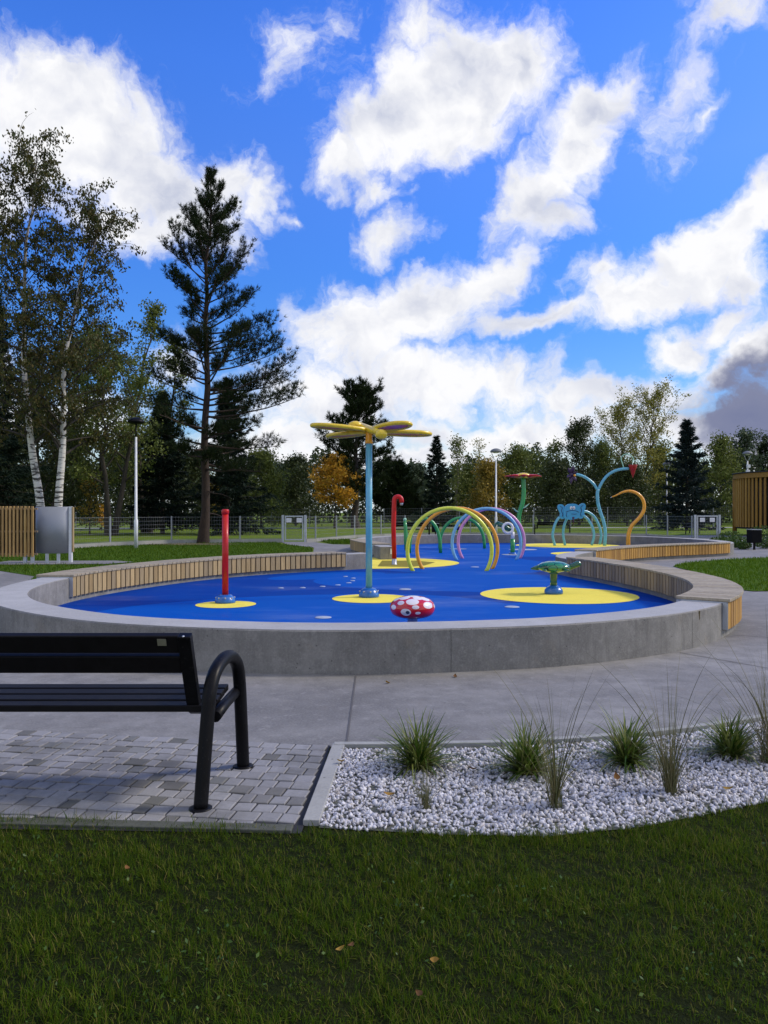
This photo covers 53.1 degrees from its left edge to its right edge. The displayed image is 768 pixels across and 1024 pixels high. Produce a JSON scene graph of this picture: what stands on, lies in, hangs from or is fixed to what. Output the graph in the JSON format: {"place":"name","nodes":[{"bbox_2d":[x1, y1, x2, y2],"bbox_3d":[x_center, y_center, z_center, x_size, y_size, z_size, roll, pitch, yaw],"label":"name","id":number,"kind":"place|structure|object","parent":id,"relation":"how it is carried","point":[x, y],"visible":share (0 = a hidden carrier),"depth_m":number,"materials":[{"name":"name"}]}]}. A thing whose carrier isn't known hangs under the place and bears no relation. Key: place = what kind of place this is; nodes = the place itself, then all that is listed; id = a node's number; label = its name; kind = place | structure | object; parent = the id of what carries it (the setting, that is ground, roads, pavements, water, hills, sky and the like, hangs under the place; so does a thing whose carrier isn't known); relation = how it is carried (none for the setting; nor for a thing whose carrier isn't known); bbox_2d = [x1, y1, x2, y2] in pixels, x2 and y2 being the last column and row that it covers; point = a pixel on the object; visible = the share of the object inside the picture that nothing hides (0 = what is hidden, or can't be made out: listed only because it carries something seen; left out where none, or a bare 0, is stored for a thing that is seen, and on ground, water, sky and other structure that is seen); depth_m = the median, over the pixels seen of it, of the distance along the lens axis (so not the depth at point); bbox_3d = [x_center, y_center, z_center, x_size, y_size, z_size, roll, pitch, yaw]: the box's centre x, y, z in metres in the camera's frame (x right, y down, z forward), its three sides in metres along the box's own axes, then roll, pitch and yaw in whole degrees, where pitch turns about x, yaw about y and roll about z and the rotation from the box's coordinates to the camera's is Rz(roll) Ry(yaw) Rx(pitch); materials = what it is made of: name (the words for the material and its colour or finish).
{"place":"outdoors","nodes":[
{"label":"outdoors","id":0,"kind":"place"},
{"bbox_2d":[0,541,312,579],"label":"lawn","id":1,"kind":"structure","parent":0,"point":[42,571],"depth_m":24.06,"materials":[{"name":"green plant"}]},
{"bbox_2d":[127,417,144,547],"bbox_3d":[-9.526,-1.120,29.500,0.640,5.040,0.640,0,0,0],"label":"street lamp","id":2,"kind":"object","parent":1,"relation":"on","point":[135,420],"visible":0.98,"depth_m":29.45,"materials":[{"name":"metal"}]},
{"bbox_2d":[74,516,281,547],"bbox_3d":[-9.714,0.790,32.205,2.666,1.220,11.805,0,0,44],"label":"fence","id":3,"kind":"object","parent":1,"relation":"on","point":[155,541],"visible":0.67,"depth_m":33.66,"materials":[{"name":"metal"}]},
{"bbox_2d":[0,729,330,832],"bbox_3d":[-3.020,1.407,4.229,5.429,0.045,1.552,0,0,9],"label":"sett paving","id":4,"kind":"structure","parent":0,"point":[27,757],"depth_m":4.01,"materials":[{"name":"grey stone"}]},
{"bbox_2d":[0,633,252,813],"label":"park bench","id":5,"kind":"object","parent":4,"relation":"on","point":[97,652],"visible":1,"depth_m":3.72,"materials":[{"name":"metal"}]},
{"bbox_2d":[59,543,674,622],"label":"splash pad floor","id":6,"kind":"structure","parent":0,"point":[452,592],"depth_m":13.15,"materials":[{"name":"blue rubber"}]},
{"bbox_2d":[195,601,255,607],"bbox_3d":[-2.385,1.392,11.586,0.900,0.001,0.900,0,0,0],"label":"yellow disc","id":7,"kind":"object","parent":6,"relation":"on","point":[213,604],"visible":0.82,"depth_m":11.56,"materials":[{"name":"rubber"}]},
{"bbox_2d":[215,509,235,603],"bbox_3d":[-2.437,0.674,11.790,0.316,1.436,0.316,0,0,0],"label":"spray post","id":8,"kind":"object","parent":7,"relation":"on","point":[225,597],"visible":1,"depth_m":11.74,"materials":[{"name":"metal"}]},
{"bbox_2d":[332,594,401,602],"bbox_3d":[-0.196,1.392,12.389,1.280,0.001,1.280,0,0,0],"label":"yellow disc","id":9,"kind":"object","parent":6,"relation":"on","point":[381,598],"visible":0.7,"depth_m":12.36,"materials":[{"name":"rubber"}]},
{"bbox_2d":[310,421,431,597],"bbox_3d":[-0.196,-0.074,12.586,1.833,2.933,1.125,0,0,16],"label":"dragonfly sprinkler","id":10,"kind":"object","parent":9,"relation":"on","point":[381,431],"visible":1,"depth_m":12.53,"materials":[{"name":"metal"}]},
{"bbox_2d":[390,595,434,621],"bbox_3d":[0.300,1.138,8.100,0.476,0.508,0.476,0,0,0],"label":"mushroom seat","id":11,"kind":"object","parent":6,"relation":"on","point":[411,608],"visible":0.8,"depth_m":7.93,"materials":[{"name":"plastic"}]},
{"bbox_2d":[372,558,458,568],"bbox_3d":[0.757,1.390,21.150,2.607,0.001,4.597,0,0,0],"label":"yellow disc","id":12,"kind":"object","parent":6,"relation":"on","point":[376,562],"visible":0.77,"depth_m":20.73,"materials":[{"name":"rubber"}]},
{"bbox_2d":[378,560,433,566],"bbox_3d":[0.625,1.386,20.680,1.578,0.001,2.561,0,0,0],"label":"floor marking","id":13,"kind":"object","parent":12,"relation":"on","point":[399,563],"visible":0.7,"depth_m":20.67,"materials":[{"name":"yellow rubber"}]},
{"bbox_2d":[391,494,403,564],"bbox_3d":[0.355,0.465,20.241,0.334,1.855,0.150,0,0,0],"label":"shower pipe","id":14,"kind":"object","parent":13,"relation":"on","point":[393,523],"visible":1,"depth_m":20.19,"materials":[{"name":"metal"}]},
{"bbox_2d":[409,517,441,552],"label":"green arch","id":15,"kind":"structure","parent":6,"relation":"on","point":[432,522],"depth_m":26.15,"materials":[{"name":"green metal"}]},
{"bbox_2d":[405,506,493,570],"bbox_3d":[1.555,0.656,18.200,2.094,1.584,0.092,0,0,0],"label":"water hoop","id":16,"kind":"object","parent":6,"relation":"on","point":[439,509],"visible":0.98,"depth_m":18.16,"materials":[{"name":"metal"}]},
{"bbox_2d":[415,507,498,568],"bbox_3d":[1.799,0.657,18.850,2.072,1.583,0.090,0,0,0],"label":"water hoop","id":17,"kind":"object","parent":6,"relation":"on","point":[478,514],"visible":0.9,"depth_m":18.81,"materials":[{"name":"orange metal"}]},
{"bbox_2d":[438,516,485,547],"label":"green arch","id":18,"kind":"structure","parent":6,"relation":"on","point":[472,521],"depth_m":29.45,"materials":[{"name":"green metal"}]},
{"bbox_2d":[451,507,521,559],"bbox_3d":[2.987,0.652,22.400,2.092,1.593,0.090,0,0,0],"label":"water hoop","id":19,"kind":"object","parent":6,"relation":"on","point":[464,516],"visible":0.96,"depth_m":22.36,"materials":[{"name":"blue metal"}]},
{"bbox_2d":[457,507,525,557],"bbox_3d":[3.238,0.652,23.200,2.092,1.593,0.090,0,0,0],"label":"water hoop","id":20,"kind":"object","parent":6,"relation":"on","point":[505,511],"visible":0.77,"depth_m":23.16,"materials":[{"name":"metal"}]},
{"bbox_2d":[491,521,516,553],"bbox_3d":[3.931,0.844,25.290,0.858,1.088,0.328,0,0,12],"label":"water cannon","id":21,"kind":"object","parent":6,"relation":"on","point":[504,526],"visible":1,"depth_m":25.21,"materials":[{"name":"white metal"}]},
{"bbox_2d":[504,473,540,547],"bbox_3d":[5.356,-0.061,29.477,1.443,2.902,1.431,0,0,0],"label":"flower sprinkler","id":22,"kind":"object","parent":6,"relation":"on","point":[522,476],"visible":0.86,"depth_m":29.42,"materials":[{"name":"green metal"}]},
{"bbox_2d":[480,587,638,603],"bbox_3d":[2.929,1.392,12.923,2.600,0.001,2.600,0,0,0],"label":"yellow disc","id":23,"kind":"object","parent":6,"relation":"on","point":[567,596],"visible":0.94,"depth_m":12.73,"materials":[{"name":"rubber"}]},
{"bbox_2d":[531,561,580,594],"bbox_3d":[2.924,1.111,13.074,0.858,0.561,0.626,0,0,0],"label":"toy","id":24,"kind":"object","parent":23,"relation":"on","point":[553,569],"visible":1,"depth_m":12.96,"materials":[{"name":"green plastic"}]},
{"bbox_2d":[517,543,619,547],"bbox_3d":[7.668,1.392,32.061,4.300,0.001,4.300,0,0,0],"label":"yellow disc","id":25,"kind":"object","parent":6,"relation":"on","point":[562,545],"visible":0.8,"depth_m":31.91,"materials":[{"name":"rubber"}]},
{"bbox_2d":[567,454,636,545],"bbox_3d":[8.981,-0.508,31.700,2.950,3.801,0.364,0,0,0],"label":"forked pole","id":26,"kind":"object","parent":25,"relation":"on","point":[573,474],"visible":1,"depth_m":31.64,"materials":[{"name":"blue metal"}]},
{"bbox_2d":[610,490,645,544],"bbox_3d":[9.694,0.255,30.500,1.420,2.282,0.160,0,0,0],"label":"hooked pipe","id":27,"kind":"object","parent":6,"relation":"on","point":[636,520],"visible":0.98,"depth_m":30.45,"materials":[{"name":"metal"}]},
{"bbox_2d":[0,802,767,1023],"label":"lawn","id":28,"kind":"structure","parent":0,"point":[278,986],"depth_m":2.56,"materials":[{"name":"plant"}]},
{"bbox_2d":[0,820,767,1023],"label":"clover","id":29,"kind":"object","parent":28,"relation":"on","point":[422,921],"visible":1,"depth_m":2.48,"materials":[{"name":"green plant"}]},
{"bbox_2d":[2,789,767,842],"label":"grass","id":30,"kind":"structure","parent":28,"relation":"on","point":[516,837],"depth_m":3.35,"materials":[{"name":"green plant"}]},
{"bbox_2d":[0,540,767,746],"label":"plaza path","id":31,"kind":"structure","parent":0,"point":[310,709],"depth_m":5.80,"materials":[{"name":"concrete"}]},
{"bbox_2d":[282,515,305,541],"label":"park gate","id":32,"kind":"structure","parent":31,"relation":"on","point":[289,521],"depth_m":35.49,"materials":[{"name":"metal"}]},
{"bbox_2d":[0,534,736,673],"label":"wall","id":33,"kind":"structure","parent":31,"relation":"on","point":[30,606],"depth_m":7.01,"materials":[{"name":"concrete"}]},
{"bbox_2d":[36,551,346,596],"bbox_3d":[-3.526,1.139,15.509,1.541,0.345,8.154,0,0,31],"label":"timber bench","id":34,"kind":"object","parent":33,"relation":"on","point":[90,580],"visible":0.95,"depth_m":15.04,"materials":[{"name":"wood"}]},
{"bbox_2d":[350,539,389,554],"bbox_3d":[-0.586,1.139,25.714,0.697,0.345,4.523,0,0,-11],"label":"timber bench","id":35,"kind":"object","parent":33,"relation":"on","point":[358,545],"visible":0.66,"depth_m":25.14,"materials":[{"name":"wood"}]},
{"bbox_2d":[575,542,730,559],"bbox_3d":[7.875,1.139,22.434,7.739,0.345,1.044,0,0,-41],"label":"timber bench","id":36,"kind":"object","parent":33,"relation":"on","point":[622,552],"visible":0.9,"depth_m":22.54,"materials":[{"name":"wood"}]},
{"bbox_2d":[566,557,743,629],"bbox_3d":[4.359,1.139,12.575,1.438,0.345,8.156,0,0,4],"label":"timber bench","id":37,"kind":"object","parent":33,"relation":"on","point":[681,584],"visible":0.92,"depth_m":12.07,"materials":[{"name":"wood"}]},
{"bbox_2d":[334,713,767,747],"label":"bed kerb","id":38,"kind":"structure","parent":31,"relation":"on","point":[469,743],"depth_m":4.63,"materials":[{"name":"concrete"}]},
{"bbox_2d":[694,515,720,538],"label":"park gate","id":39,"kind":"structure","parent":31,"relation":"on","point":[718,524],"depth_m":37.31,"materials":[{"name":"metal"}]},
{"bbox_2d":[746,529,761,549],"bbox_3d":[13.727,1.018,28.475,0.410,0.764,0.350,0,0,-8],"label":"litter bin","id":40,"kind":"object","parent":31,"relation":"on","point":[754,536],"visible":1,"depth_m":28.31,"materials":[{"name":"metal"}]},
{"bbox_2d":[0,0,767,512],"label":"sky","id":41,"kind":"structure","parent":0,"point":[509,215],"materials":[{"name":"blue"}]},
{"bbox_2d":[3,513,767,764],"bbox_3d":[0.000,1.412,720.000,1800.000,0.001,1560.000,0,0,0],"label":"ground","id":42,"kind":"structure","parent":0,"point":[347,530],"depth_m":55.61,"materials":[{"name":"green plant"}]},
{"bbox_2d":[0,435,51,507],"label":"leafy tree","id":43,"kind":"object","parent":42,"relation":"on","point":[24,450],"visible":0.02,"depth_m":55.45,"materials":[{"name":"green plant"}]},
{"bbox_2d":[0,292,52,507],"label":"spruce tree","id":44,"kind":"object","parent":42,"relation":"on","point":[19,471],"visible":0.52,"depth_m":40.90,"materials":[{"name":"green plant"}]},
{"bbox_2d":[0,111,106,506],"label":"birch tree","id":45,"kind":"object","parent":42,"relation":"on","point":[36,191],"visible":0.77,"depth_m":29.72,"materials":[{"name":"green plant"}]},
{"bbox_2d":[0,320,107,521],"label":"poplar tree","id":46,"kind":"object","parent":42,"relation":"on","point":[72,493],"visible":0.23,"depth_m":47.77,"materials":[{"name":"green plant"}]},
{"bbox_2d":[0,561,128,564],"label":"concrete pad","id":47,"kind":"object","parent":42,"relation":"on","point":[55,562],"visible":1,"depth_m":20.96,"materials":[{"name":"grey concrete"}]},
{"bbox_2d":[0,506,37,562],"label":"slatted screen","id":48,"kind":"object","parent":47,"relation":"on","point":[18,530],"visible":1,"depth_m":20.66,"materials":[{"name":"wood"}]},
{"bbox_2d":[36,507,73,562],"bbox_3d":[-9.039,0.616,20.920,1.038,1.530,0.410,0,0,0],"label":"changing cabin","id":49,"kind":"object","parent":47,"relation":"on","point":[55,529],"visible":0.91,"depth_m":20.92,"materials":[{"name":"metal"}]},
{"bbox_2d":[29,430,114,529],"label":"leafy tree","id":50,"kind":"object","parent":42,"relation":"on","point":[83,506],"visible":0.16,"depth_m":57.99,"materials":[{"name":"green plant"}]},
{"bbox_2d":[0,177,150,506],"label":"birch tree","id":51,"kind":"object","parent":42,"relation":"on","point":[96,229],"visible":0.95,"depth_m":29.77,"materials":[{"name":"green plant"}]},
{"bbox_2d":[75,473,103,534],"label":"maple bush","id":52,"kind":"object","parent":42,"relation":"on","point":[90,502],"visible":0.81,"depth_m":46.98,"materials":[{"name":"green plant"}]},
{"bbox_2d":[56,292,175,535],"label":"poplar tree","id":53,"kind":"object","parent":42,"relation":"on","point":[103,473],"visible":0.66,"depth_m":45.70,"materials":[{"name":"green plant"}]},
{"bbox_2d":[80,433,180,529],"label":"leafy tree","id":54,"kind":"object","parent":42,"relation":"on","point":[128,497],"visible":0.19,"depth_m":60.87,"materials":[{"name":"green plant"}]},
{"bbox_2d":[0,817,293,833],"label":"lawn kerb","id":55,"kind":"structure","parent":42,"relation":"on","point":[161,825],"depth_m":3.41,"materials":[{"name":"concrete"}]},
{"bbox_2d":[110,333,194,532],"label":"poplar tree","id":56,"kind":"object","parent":42,"relation":"on","point":[181,425],"visible":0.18,"depth_m":52.07,"materials":[{"name":"green plant"}]},
{"bbox_2d":[124,390,199,533],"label":"spruce tree","id":57,"kind":"object","parent":42,"relation":"on","point":[167,466],"visible":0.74,"depth_m":49.42,"materials":[{"name":"green plant"}]},
{"bbox_2d":[159,442,231,527],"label":"leafy tree","id":58,"kind":"object","parent":42,"relation":"on","point":[194,475],"visible":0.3,"depth_m":65.00,"materials":[{"name":"green plant"}]},
{"bbox_2d":[139,164,305,542],"bbox_3d":[-7.031,-7.052,34.457,7.738,17.067,6.853,0,0,0],"label":"pine tree","id":59,"kind":"object","parent":42,"relation":"on","point":[199,338],"visible":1,"depth_m":34.15,"materials":[{"name":"green plant"}]},
{"bbox_2d":[184,376,281,535],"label":"spruce tree","id":60,"kind":"object","parent":42,"relation":"on","point":[236,489],"visible":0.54,"depth_m":47.52,"materials":[{"name":"green plant"}]},
{"bbox_2d":[239,444,295,527],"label":"leafy tree","id":61,"kind":"object","parent":42,"relation":"on","point":[274,483],"visible":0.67,"depth_m":65.62,"materials":[{"name":"green plant"}]},
{"bbox_2d":[254,454,312,523],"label":"leafy tree","id":62,"kind":"object","parent":42,"relation":"on","point":[278,465],"visible":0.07,"depth_m":87.58,"materials":[{"name":"green plant"}]},
{"bbox_2d":[270,450,334,525],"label":"leafy tree","id":63,"kind":"object","parent":42,"relation":"on","point":[296,491],"visible":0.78,"depth_m":77.20,"materials":[{"name":"green plant"}]},
{"bbox_2d":[303,743,344,825],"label":"path kerb","id":64,"kind":"structure","parent":42,"relation":"on","point":[315,809],"depth_m":3.83,"materials":[{"name":"concrete"}]},
{"bbox_2d":[307,451,364,527],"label":"maple tree","id":65,"kind":"object","parent":42,"relation":"on","point":[329,470],"visible":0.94,"depth_m":65.39,"materials":[{"name":"orange plant"}]},
{"bbox_2d":[313,376,401,527],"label":"pine tree","id":66,"kind":"object","parent":42,"relation":"on","point":[360,397],"visible":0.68,"depth_m":67.22,"materials":[{"name":"green plant"}]},
{"bbox_2d":[7,442,759,522],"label":"woods","id":67,"kind":"object","parent":42,"relation":"on","point":[314,456],"visible":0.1,"depth_m":99.41,"materials":[{"name":"green plant"}]},
{"bbox_2d":[365,456,425,526],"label":"pine tree","id":68,"kind":"object","parent":42,"relation":"on","point":[399,483],"visible":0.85,"depth_m":73.19,"materials":[{"name":"green plant"}]},
{"bbox_2d":[75,507,731,527],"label":"fence","id":69,"kind":"object","parent":42,"relation":"on","point":[545,512],"visible":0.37,"depth_m":71.39,"materials":[{"name":"metal"}]},
{"bbox_2d":[399,459,447,522],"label":"leafy tree","id":70,"kind":"object","parent":42,"relation":"on","point":[418,467],"visible":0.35,"depth_m":83.42,"materials":[{"name":"green plant"}]},
{"bbox_2d":[412,435,455,526],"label":"spruce tree","id":71,"kind":"object","parent":42,"relation":"on","point":[436,499],"visible":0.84,"depth_m":71.72,"materials":[{"name":"green plant"}]},
{"bbox_2d":[446,431,470,520],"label":"birch sapling","id":72,"kind":"object","parent":42,"relation":"on","point":[457,465],"visible":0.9,"depth_m":81.89,"materials":[{"name":"green plant"}]},
{"bbox_2d":[445,461,493,524],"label":"leafy tree","id":73,"kind":"object","parent":42,"relation":"on","point":[469,479],"visible":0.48,"depth_m":85.46,"materials":[{"name":"green plant"}]},
{"bbox_2d":[471,437,489,522],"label":"birch sapling","id":74,"kind":"object","parent":42,"relation":"on","point":[478,448],"visible":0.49,"depth_m":85.92,"materials":[{"name":"green plant"}]},
{"bbox_2d":[458,455,512,525],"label":"leafy tree","id":75,"kind":"object","parent":42,"relation":"on","point":[486,471],"visible":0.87,"depth_m":77.33,"materials":[{"name":"green plant"}]},
{"bbox_2d":[490,448,501,532],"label":"street lamp","id":76,"kind":"object","parent":42,"relation":"on","point":[495,450],"visible":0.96,"depth_m":44.46,"materials":[{"name":"metal"}]},
{"bbox_2d":[306,515,692,541],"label":"fence","id":77,"kind":"object","parent":42,"relation":"on","point":[433,533],"visible":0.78,"depth_m":43.68,"materials":[{"name":"metal"}]},
{"bbox_2d":[489,441,544,523],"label":"leafy tree","id":78,"kind":"object","parent":42,"relation":"on","point":[514,460],"visible":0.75,"depth_m":79.30,"materials":[{"name":"green plant"}]},
{"bbox_2d":[319,719,767,836],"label":"gravel bedding","id":79,"kind":"object","parent":42,"relation":"on","point":[389,827],"visible":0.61,"depth_m":3.73,"materials":[{"name":"gravel"}]},
{"bbox_2d":[362,708,476,780],"bbox_3d":[0.190,1.298,4.184,0.663,0.487,0.616,0,0,0],"label":"sedge clump","id":80,"kind":"object","parent":79,"relation":"on","point":[420,752],"visible":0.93,"depth_m":4.14,"materials":[{"name":"green plant"}]},
{"bbox_2d":[404,760,451,809],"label":"feather grass","id":81,"kind":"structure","parent":79,"relation":"on","point":[426,794],"depth_m":3.60,"materials":[{"name":"green plant"}]},
{"bbox_2d":[471,712,581,788],"bbox_3d":[0.763,1.293,4.094,0.649,0.481,0.561,0,0,0],"label":"sedge clump","id":82,"kind":"object","parent":79,"relation":"on","point":[521,756],"visible":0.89,"depth_m":4.05,"materials":[{"name":"green plant"}]},
{"bbox_2d":[455,657,655,807],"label":"feather grass","id":83,"kind":"object","parent":79,"relation":"on","point":[555,787],"depth_m":3.63,"materials":[{"name":"green plant"}]},
{"bbox_2d":[568,703,682,779],"bbox_3d":[1.337,1.283,4.243,0.629,0.514,0.709,0,0,0],"label":"sedge clump","id":84,"kind":"object","parent":79,"relation":"on","point":[620,749],"visible":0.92,"depth_m":4.22,"materials":[{"name":"green plant"}]},
{"bbox_2d":[558,642,757,794],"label":"feather grass","id":85,"kind":"object","parent":79,"relation":"on","point":[670,774],"depth_m":3.82,"materials":[{"name":"green plant"}]},
{"bbox_2d":[644,602,767,763],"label":"feather grass","id":86,"kind":"object","parent":79,"relation":"on","point":[763,742],"depth_m":4.28,"materials":[{"name":"green plant"}]},
{"bbox_2d":[681,703,767,768],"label":"sedge clump","id":87,"kind":"object","parent":79,"relation":"on","point":[735,744],"visible":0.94,"depth_m":4.35,"materials":[{"name":"green plant"}]},
{"bbox_2d":[519,435,568,521],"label":"leafy tree","id":88,"kind":"object","parent":42,"relation":"on","point":[556,450],"visible":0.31,"depth_m":83.98,"materials":[{"name":"green plant"}]},
{"bbox_2d":[526,454,591,525],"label":"leafy tree","id":89,"kind":"object","parent":42,"relation":"on","point":[557,491],"visible":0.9,"depth_m":75.42,"materials":[{"name":"green plant"}]},
{"bbox_2d":[560,414,605,524],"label":"leafy tree","id":90,"kind":"object","parent":42,"relation":"on","point":[580,430],"visible":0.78,"depth_m":81.51,"materials":[{"name":"green plant"}]},
{"bbox_2d":[579,438,623,524],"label":"leafy tree","id":91,"kind":"object","parent":42,"relation":"on","point":[602,461],"visible":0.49,"depth_m":83.60,"materials":[{"name":"green plant"}]},
{"bbox_2d":[590,456,665,525],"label":"leafy tree","id":92,"kind":"object","parent":42,"relation":"on","point":[625,479],"visible":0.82,"depth_m":77.33,"materials":[{"name":"green plant"}]},
{"bbox_2d":[589,375,691,524],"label":"poplar tree","id":93,"kind":"object","parent":42,"relation":"on","point":[618,415],"visible":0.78,"depth_m":85.91,"materials":[{"name":"green plant"}]},
{"bbox_2d":[634,438,684,523],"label":"leafy tree","id":94,"kind":"object","parent":42,"relation":"on","point":[663,445],"visible":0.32,"depth_m":87.56,"materials":[{"name":"green plant"}]},
{"bbox_2d":[650,419,726,529],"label":"spruce tree","id":95,"kind":"object","parent":42,"relation":"on","point":[686,473],"visible":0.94,"depth_m":59.53,"materials":[{"name":"green plant"}]},
{"bbox_2d":[696,429,750,524],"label":"leafy tree","id":96,"kind":"object","parent":42,"relation":"on","point":[722,451],"visible":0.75,"depth_m":81.37,"materials":[{"name":"green plant"}]},
{"bbox_2d":[712,425,767,518],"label":"leafy tree","id":97,"kind":"object","parent":42,"relation":"on","point":[746,439],"visible":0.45,"depth_m":85.50,"materials":[{"name":"green plant"}]},
{"bbox_2d":[754,434,767,470],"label":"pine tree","id":98,"kind":"object","parent":42,"relation":"on","point":[763,448],"visible":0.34,"depth_m":91.79,"materials":[{"name":"green plant"}]},
{"bbox_2d":[551,503,601,545],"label":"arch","id":99,"kind":"structure","parent":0,"point":[571,511],"depth_m":31.67,"materials":[{"name":"blue metal"}]},
{"bbox_2d":[674,556,767,590],"bbox_3d":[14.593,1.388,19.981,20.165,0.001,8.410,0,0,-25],"label":"lawn","id":100,"kind":"structure","parent":0,"point":[737,576],"depth_m":17.62,"materials":[{"name":"green plant"}]},
{"bbox_2d":[676,535,765,536],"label":"path","id":101,"kind":"structure","parent":0,"point":[706,535],"depth_m":45.75,"materials":[{"name":"concrete"}]},
{"bbox_2d":[732,471,767,532],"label":"slatted kiosk","id":102,"kind":"object","parent":101,"relation":"on","point":[749,500],"visible":0.96,"depth_m":44.14,"materials":[{"name":"wood"}]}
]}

